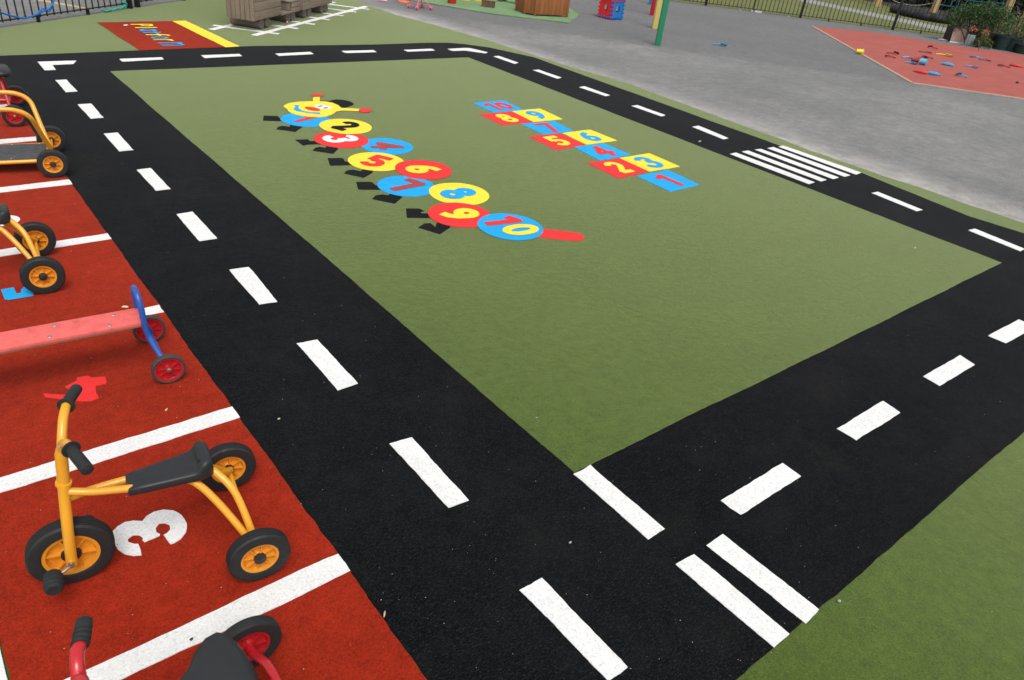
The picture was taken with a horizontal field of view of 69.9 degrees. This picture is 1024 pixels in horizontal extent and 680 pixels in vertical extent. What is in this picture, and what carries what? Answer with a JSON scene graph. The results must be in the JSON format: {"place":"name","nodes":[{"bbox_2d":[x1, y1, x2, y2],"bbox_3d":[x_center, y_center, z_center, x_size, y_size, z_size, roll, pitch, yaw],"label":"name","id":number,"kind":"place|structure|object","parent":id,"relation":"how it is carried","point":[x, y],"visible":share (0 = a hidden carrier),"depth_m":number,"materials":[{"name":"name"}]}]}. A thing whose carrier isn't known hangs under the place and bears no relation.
{"place":"outdoors","nodes":[
{"label":"outdoors","id":0,"kind":"place"},
{"bbox_2d":[398,0,409,2],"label":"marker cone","id":1,"kind":"object","parent":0,"point":[402,1],"visible":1,"depth_m":14.35,"materials":[{"name":"orange plastic"}]},
{"bbox_2d":[447,0,455,3],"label":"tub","id":2,"kind":"object","parent":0,"point":[451,1],"visible":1,"depth_m":14.86,"materials":[{"name":"red plastic"}]},
{"bbox_2d":[0,43,1023,679],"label":"road","id":3,"kind":"structure","parent":0,"point":[392,437],"depth_m":3.31,"materials":[{"name":"black asphalt"}]},
{"bbox_2d":[18,141,991,676],"bbox_3d":[1.849,-2.415,8.330,13.969,0.003,10.370,-18,39,-35],"label":"grit","id":4,"kind":"object","parent":3,"relation":"on","point":[460,549],"visible":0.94,"depth_m":2.85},
{"bbox_2d":[731,146,860,183],"bbox_3d":[2.958,-1.843,7.642,0.967,0.003,0.986,-18,39,-35],"label":"zebra crossing","id":5,"kind":"object","parent":3,"relation":"on","point":[786,173],"visible":1,"depth_m":7.62,"materials":[{"name":"white paint"}]},
{"bbox_2d":[0,0,1023,222],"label":"ground","id":6,"kind":"structure","parent":0,"point":[801,82],"depth_m":11.28,"materials":[{"name":"grey asphalt"}]},
{"bbox_2d":[38,0,85,7],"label":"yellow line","id":7,"kind":"object","parent":6,"relation":"on","point":[61,3],"visible":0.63,"depth_m":10.59,"materials":[{"name":"paint"}]},
{"bbox_2d":[0,0,132,21],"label":"railing fence","id":8,"kind":"object","parent":6,"relation":"on","point":[130,4],"visible":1,"depth_m":9.69,"materials":[{"name":"black metal"}]},
{"bbox_2d":[0,0,54,18],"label":"rope","id":9,"kind":"object","parent":8,"relation":"attached to","point":[41,10],"visible":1,"depth_m":9.34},
{"bbox_2d":[100,1,127,12],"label":"rope","id":10,"kind":"object","parent":8,"relation":"attached to","point":[116,8],"visible":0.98,"depth_m":10.54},
{"bbox_2d":[134,0,185,7],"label":"railing fence","id":11,"kind":"object","parent":6,"relation":"on","point":[137,3],"visible":1,"depth_m":10.98,"materials":[{"name":"black metal"}]},
{"bbox_2d":[407,0,432,9],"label":"toy pushchair","id":12,"kind":"object","parent":6,"relation":"on","point":[417,6],"visible":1,"depth_m":13.83,"materials":[{"name":"pink plastic"}]},
{"bbox_2d":[408,0,578,22],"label":"grass mat","id":13,"kind":"object","parent":6,"relation":"on","point":[504,8],"depth_m":14.80,"materials":[{"name":"green carpet"}]},
{"bbox_2d":[481,0,495,7],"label":"wooden block","id":14,"kind":"object","parent":13,"relation":"on","point":[488,3],"depth_m":14.96,"materials":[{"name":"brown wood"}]},
{"bbox_2d":[515,0,569,16],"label":"storage box","id":15,"kind":"object","parent":13,"relation":"on","point":[549,7],"visible":1,"depth_m":14.73,"materials":[{"name":"brown wood"}]},
{"bbox_2d":[0,49,1004,668],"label":"lint","id":16,"kind":"object","parent":6,"relation":"on","point":[534,335],"visible":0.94,"depth_m":3.15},
{"bbox_2d":[0,0,1023,679],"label":"turf","id":17,"kind":"structure","parent":6,"relation":"on","point":[956,590],"depth_m":2.94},
{"bbox_2d":[97,20,237,49],"bbox_3d":[-4.535,-4.024,9.627,1.286,0.009,1.817,-18,39,-35],"label":"platform carpet","id":18,"kind":"object","parent":17,"relation":"on","point":[152,35],"visible":1,"depth_m":9.55,"materials":[{"name":"red carpet"}]},
{"bbox_2d":[0,85,426,679],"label":"parking bay carpet","id":19,"kind":"object","parent":17,"relation":"on","point":[156,605],"visible":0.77,"depth_m":2.72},
{"bbox_2d":[0,215,19,225],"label":"bay number","id":20,"kind":"object","parent":19,"relation":"on","point":[16,218],"visible":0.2,"depth_m":4.61,"materials":[{"name":"white paint"}]},
{"bbox_2d":[0,64,26,126],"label":"tricycle","id":21,"kind":"object","parent":19,"relation":"on","point":[12,118],"visible":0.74,"depth_m":6.03,"materials":[{"name":"red paint"}]},
{"bbox_2d":[1,287,33,299],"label":"bay number","id":22,"kind":"object","parent":19,"relation":"on","point":[9,293],"visible":0.51,"depth_m":3.87,"materials":[{"name":"blue paint"}]},
{"bbox_2d":[0,204,65,293],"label":"tricycle","id":23,"kind":"object","parent":19,"relation":"on","point":[34,243],"visible":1,"depth_m":3.86,"materials":[{"name":"metal"}]},
{"bbox_2d":[0,90,68,177],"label":"platform tricycle","id":24,"kind":"object","parent":19,"relation":"on","point":[47,156],"visible":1,"depth_m":5.24,"materials":[{"name":"yellow paint"}]},
{"bbox_2d":[43,376,106,401],"bbox_3d":[-1.939,0.214,3.265,0.237,0.003,0.191,3,32,-7],"label":"bay number","id":25,"kind":"object","parent":19,"relation":"on","point":[88,384],"visible":0.84,"depth_m":3.27,"materials":[{"name":"red paint"}]},
{"bbox_2d":[0,285,185,383],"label":"plank trolley","id":26,"kind":"object","parent":19,"relation":"on","point":[150,330],"visible":1,"depth_m":3.25,"materials":[{"name":"wood"}]},
{"bbox_2d":[113,509,186,555],"bbox_3d":[-1.295,0.688,2.627,0.233,0.003,0.189,-18,39,-35],"label":"bay number","id":27,"kind":"object","parent":19,"relation":"on","point":[144,529],"visible":0.98,"depth_m":2.63,"materials":[{"name":"white paint"}]},
{"bbox_2d":[25,384,290,595],"bbox_3d":[-1.187,0.472,2.393,0.760,0.636,0.530,-12,36,-28],"label":"tricycle","id":28,"kind":"object","parent":19,"relation":"on","point":[67,547],"visible":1,"depth_m":2.39,"materials":[{"name":"yellow paint"}]},
{"bbox_2d":[69,615,281,679],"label":"tricycle","id":29,"kind":"object","parent":19,"relation":"on","point":[241,649],"visible":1,"depth_m":1.87,"materials":[{"name":"red paint"}]},
{"bbox_2d":[210,2,368,35],"bbox_3d":[-3.438,-5.219,11.810,0.986,0.005,3.976,12,32,8],"label":"railway track marking","id":30,"kind":"object","parent":17,"relation":"on","point":[291,25],"visible":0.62,"depth_m":11.22,"materials":[{"name":"white paint"}]},
{"bbox_2d":[225,0,299,28],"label":"wooden train engine","id":31,"kind":"object","parent":30,"relation":"on","point":[258,14],"visible":1,"depth_m":10.52,"materials":[{"name":"brown wood"}]},
{"bbox_2d":[284,0,331,17],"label":"wooden train carriage","id":32,"kind":"object","parent":17,"relation":"on","point":[307,7],"visible":0.46,"depth_m":11.83,"materials":[{"name":"brown wood"}]},
{"bbox_2d":[597,0,625,19],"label":"interlocking cube","id":33,"kind":"object","parent":6,"relation":"on","point":[610,12],"visible":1,"depth_m":15.52,"materials":[{"name":"plastic"}]},
{"bbox_2d":[649,0,656,15],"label":"shelter post","id":34,"kind":"object","parent":6,"relation":"on","point":[653,5],"visible":1,"depth_m":16.85,"materials":[{"name":"red metal"}]},
{"bbox_2d":[652,0,662,28],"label":"shelter post","id":35,"kind":"object","parent":6,"relation":"on","point":[657,14],"visible":1,"depth_m":14.96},
{"bbox_2d":[654,0,669,45],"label":"shelter post","id":36,"kind":"object","parent":6,"relation":"on","point":[662,20],"visible":1,"depth_m":13.05,"materials":[{"name":"green metal"}]},
{"bbox_2d":[685,0,1023,36],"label":"railing fence","id":37,"kind":"object","parent":6,"relation":"on","point":[893,25],"visible":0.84,"depth_m":19.83,"materials":[{"name":"black metal"}]},
{"bbox_2d":[812,26,1023,98],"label":"kerb strip","id":38,"kind":"object","parent":6,"relation":"on","point":[888,69],"visible":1,"depth_m":13.18,"materials":[{"name":"beige concrete"}]},
{"bbox_2d":[856,49,863,53],"bbox_3d":[7.218,-5.986,15.192,0.148,0.110,0.110,12,32,8],"label":"toy beaker","id":39,"kind":"object","parent":38,"relation":"on","point":[859,51],"visible":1,"depth_m":15.16,"materials":[{"name":"yellow plastic"}]},
{"bbox_2d":[815,26,1023,97],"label":"rubber play surface","id":40,"kind":"object","parent":6,"relation":"on","point":[992,76],"visible":0.96,"depth_m":15.66,"materials":[{"name":"red rubber"}]},
{"bbox_2d":[911,57,919,62],"bbox_3d":[8.268,-5.738,15.007,0.143,0.110,0.110,15,32,13],"label":"toy beaker","id":41,"kind":"object","parent":40,"relation":"on","point":[914,59],"visible":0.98,"depth_m":14.98,"materials":[{"name":"red plastic"}]},
{"bbox_2d":[913,70,927,73],"bbox_3d":[7.755,-5.094,13.896,0.280,0.052,0.162,18,33,17],"label":"toy dish","id":42,"kind":"object","parent":40,"relation":"on","point":[922,71],"visible":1,"depth_m":13.85,"materials":[{"name":"red plastic"}]},
{"bbox_2d":[919,58,927,64],"bbox_3d":[8.336,-5.630,14.818,0.164,0.141,0.141,23,35,25],"label":"toy beaker","id":43,"kind":"object","parent":40,"relation":"on","point":[922,61],"visible":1,"depth_m":14.79,"materials":[{"name":"blue plastic"}]},
{"bbox_2d":[927,71,940,75],"bbox_3d":[8.003,-5.055,13.884,0.265,0.052,0.162,18,33,17],"label":"toy dish","id":44,"kind":"object","parent":40,"relation":"on","point":[933,73],"visible":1,"depth_m":13.84,"materials":[{"name":"blue plastic"}]},
{"bbox_2d":[940,62,953,65],"bbox_3d":[9.020,-5.725,15.187,0.280,0.052,0.173,15,32,13],"label":"toy dish","id":45,"kind":"object","parent":40,"relation":"on","point":[947,64],"visible":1,"depth_m":15.13,"materials":[{"name":"blue plastic"}]},
{"bbox_2d":[978,29,990,50],"bbox_3d":[11.477,-7.314,17.861,0.214,0.504,0.223,-18,39,-35],"label":"flower cluster","id":46,"kind":"object","parent":40,"relation":"on","point":[983,33],"visible":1,"depth_m":17.81,"materials":[{"name":"pink plant"}]},
{"bbox_2d":[1009,63,1022,66],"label":"toy dish","id":47,"kind":"object","parent":40,"relation":"on","point":[1015,65],"visible":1,"depth_m":16.17,"materials":[{"name":"red plastic"}]},
{"bbox_2d":[943,25,996,45],"bbox_3d":[11.929,-7.906,19.069,1.103,0.348,0.630,11,31,5],"label":"planter","id":48,"kind":"object","parent":6,"relation":"on","point":[953,36],"visible":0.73,"depth_m":18.92,"materials":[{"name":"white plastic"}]},
{"bbox_2d":[943,1,1016,40],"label":"shrub","id":49,"kind":"object","parent":48,"relation":"in","point":[988,15],"visible":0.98,"depth_m":18.54,"materials":[{"name":"green plant"}]},
{"bbox_2d":[964,34,975,45],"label":"stone slab","id":50,"kind":"structure","parent":6,"relation":"on","point":[971,38],"depth_m":18.62,"materials":[{"name":"grey stone"}]},
{"bbox_2d":[966,25,977,46],"bbox_3d":[11.498,-7.615,18.363,0.206,0.497,0.213,-18,39,-35],"label":"flower cluster","id":51,"kind":"object","parent":6,"relation":"on","point":[975,28],"visible":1,"depth_m":18.31,"materials":[{"name":"pink plant"}]},
{"bbox_2d":[971,30,994,48],"bbox_3d":[11.905,-7.595,18.471,0.527,0.467,0.303,17,33,15],"label":"plant","id":52,"kind":"object","parent":6,"relation":"on","point":[988,40],"visible":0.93,"depth_m":18.48,"materials":[{"name":"green plant"}]},
{"bbox_2d":[992,34,1013,50],"bbox_3d":[12.503,-7.600,18.697,0.424,0.340,0.424,-18,39,-35],"label":"plant pot","id":53,"kind":"object","parent":6,"relation":"on","point":[1001,41],"visible":0.99,"depth_m":18.59,"materials":[{"name":"black plastic"}]},
{"bbox_2d":[982,21,1023,46],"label":"shrub","id":54,"kind":"object","parent":6,"relation":"on","point":[1016,33],"visible":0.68,"depth_m":18.75,"materials":[{"name":"green plant"}]},
{"bbox_2d":[1006,37,1023,51],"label":"plant pot","id":55,"kind":"object","parent":6,"relation":"on","point":[1012,44],"visible":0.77,"depth_m":18.54,"materials":[{"name":"black plastic"}]},
{"bbox_2d":[1014,43,1023,54],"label":"plant pot","id":56,"kind":"object","parent":6,"relation":"on","point":[1019,48],"visible":1,"depth_m":18.39,"materials":[{"name":"black plastic"}]},
{"bbox_2d":[110,57,1000,472],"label":"turf island","id":57,"kind":"structure","parent":0,"point":[726,277],"depth_m":5.28,"materials":[{"name":"green carpet"}]},
{"bbox_2d":[263,94,583,240],"bbox_3d":[-1.084,-1.597,6.384,1.208,0.012,4.151,-18,39,-35],"label":"caterpillar picture","id":58,"kind":"object","parent":57,"relation":"on","point":[459,208],"visible":1,"depth_m":6.01,"materials":[{"name":"multicoloured paint"}]},
{"bbox_2d":[473,100,699,191],"bbox_3d":[0.649,-2.054,7.496,0.900,0.006,2.978,-18,39,-35],"label":"hopscotch grid","id":59,"kind":"object","parent":57,"relation":"on","point":[667,180],"visible":1,"depth_m":7.32,"materials":[{"name":"multicoloured paint"}]},
{"bbox_2d":[577,246,1023,632],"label":"side road","id":60,"kind":"structure","parent":0,"point":[873,494],"depth_m":3.50,"materials":[{"name":"black asphalt"}]},
{"bbox_2d":[670,0,1023,41],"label":"field","id":61,"kind":"structure","parent":0,"point":[768,2],"depth_m":21.82,"materials":[{"name":"green plant"}]},
{"bbox_2d":[872,0,881,6],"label":"wooden post","id":62,"kind":"object","parent":61,"relation":"on","point":[877,2],"visible":0.8,"depth_m":26.11,"materials":[{"name":"brown wood"}]},
{"bbox_2d":[889,5,914,13],"bbox_3d":[13.068,-11.029,24.497,0.840,0.214,0.835,-18,39,-35],"label":"old tyre","id":63,"kind":"object","parent":61,"relation":"on","point":[893,8],"visible":0.38,"depth_m":24.36,"materials":[{"name":"rubber"}]},
{"bbox_2d":[901,8,926,17],"bbox_3d":[13.160,-10.678,23.945,0.840,0.214,0.835,-18,39,-35],"label":"old tyre","id":64,"kind":"object","parent":61,"relation":"on","point":[908,12],"visible":0.52,"depth_m":23.77,"materials":[{"name":"rubber"}]},
{"bbox_2d":[913,11,938,20],"bbox_3d":[13.339,-10.432,23.581,0.840,0.214,0.835,-18,39,-35],"label":"old tyre","id":65,"kind":"object","parent":61,"relation":"on","point":[923,15],"visible":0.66,"depth_m":23.34,"materials":[{"name":"rubber"}]},
{"bbox_2d":[929,13,950,23],"bbox_3d":[13.635,-10.288,23.408,0.840,0.214,0.835,-18,39,-35],"label":"old tyre","id":66,"kind":"object","parent":61,"relation":"on","point":[936,18],"visible":0.64,"depth_m":23.13,"materials":[{"name":"rubber"}]},
{"bbox_2d":[801,0,945,31],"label":"path","id":67,"kind":"structure","parent":0,"point":[881,16],"depth_m":23.10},
{"bbox_2d":[865,0,1023,36],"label":"mulch bed","id":68,"kind":"object","parent":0,"point":[910,5],"visible":0.11,"depth_m":27.48,"materials":[{"name":"green plant"}]},
{"bbox_2d":[882,0,932,7],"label":"evergreen bush","id":69,"kind":"object","parent":68,"relation":"on","point":[908,1],"visible":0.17,"depth_m":28.32,"materials":[{"name":"green plant"}]},
{"bbox_2d":[930,0,940,12],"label":"wooden post","id":70,"kind":"object","parent":68,"relation":"on","point":[935,6],"depth_m":25.54,"materials":[{"name":"brown wood"}]},
{"bbox_2d":[907,0,966,9],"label":"evergreen bush","id":71,"kind":"object","parent":68,"relation":"on","point":[924,1],"visible":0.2,"depth_m":28.44,"materials":[{"name":"green plant"}]},
{"bbox_2d":[923,0,1016,13],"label":"evergreen bush","id":72,"kind":"object","parent":68,"relation":"on","point":[945,3],"visible":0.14,"depth_m":27.97,"materials":[{"name":"green plant"}]},
{"bbox_2d":[941,0,999,12],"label":"evergreen bush","id":73,"kind":"object","parent":68,"relation":"on","point":[950,1],"visible":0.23,"depth_m":27.68,"materials":[{"name":"green plant"}]},
{"bbox_2d":[976,0,1023,17],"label":"evergreen bush","id":74,"kind":"object","parent":68,"relation":"on","point":[1014,6],"visible":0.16,"depth_m":26.76,"materials":[{"name":"green plant"}]},
{"bbox_2d":[983,0,1023,19],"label":"evergreen bush","id":75,"kind":"object","parent":68,"relation":"on","point":[1019,4],"visible":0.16,"depth_m":26.54,"materials":[{"name":"green plant"}]},
{"bbox_2d":[989,15,1023,35],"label":"shrub","id":76,"kind":"object","parent":68,"relation":"on","point":[1020,20],"visible":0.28,"depth_m":21.40,"materials":[{"name":"green plant"}]},
{"bbox_2d":[1000,0,1015,23],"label":"wooden post","id":77,"kind":"object","parent":68,"relation":"on","point":[1010,2],"visible":0.2,"depth_m":25.49,"materials":[{"name":"brown wood"}]},
{"bbox_2d":[940,0,1006,10],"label":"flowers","id":78,"kind":"object","parent":77,"relation":"attached to","point":[972,0],"visible":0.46,"depth_m":25.54,"materials":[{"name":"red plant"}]}
]}

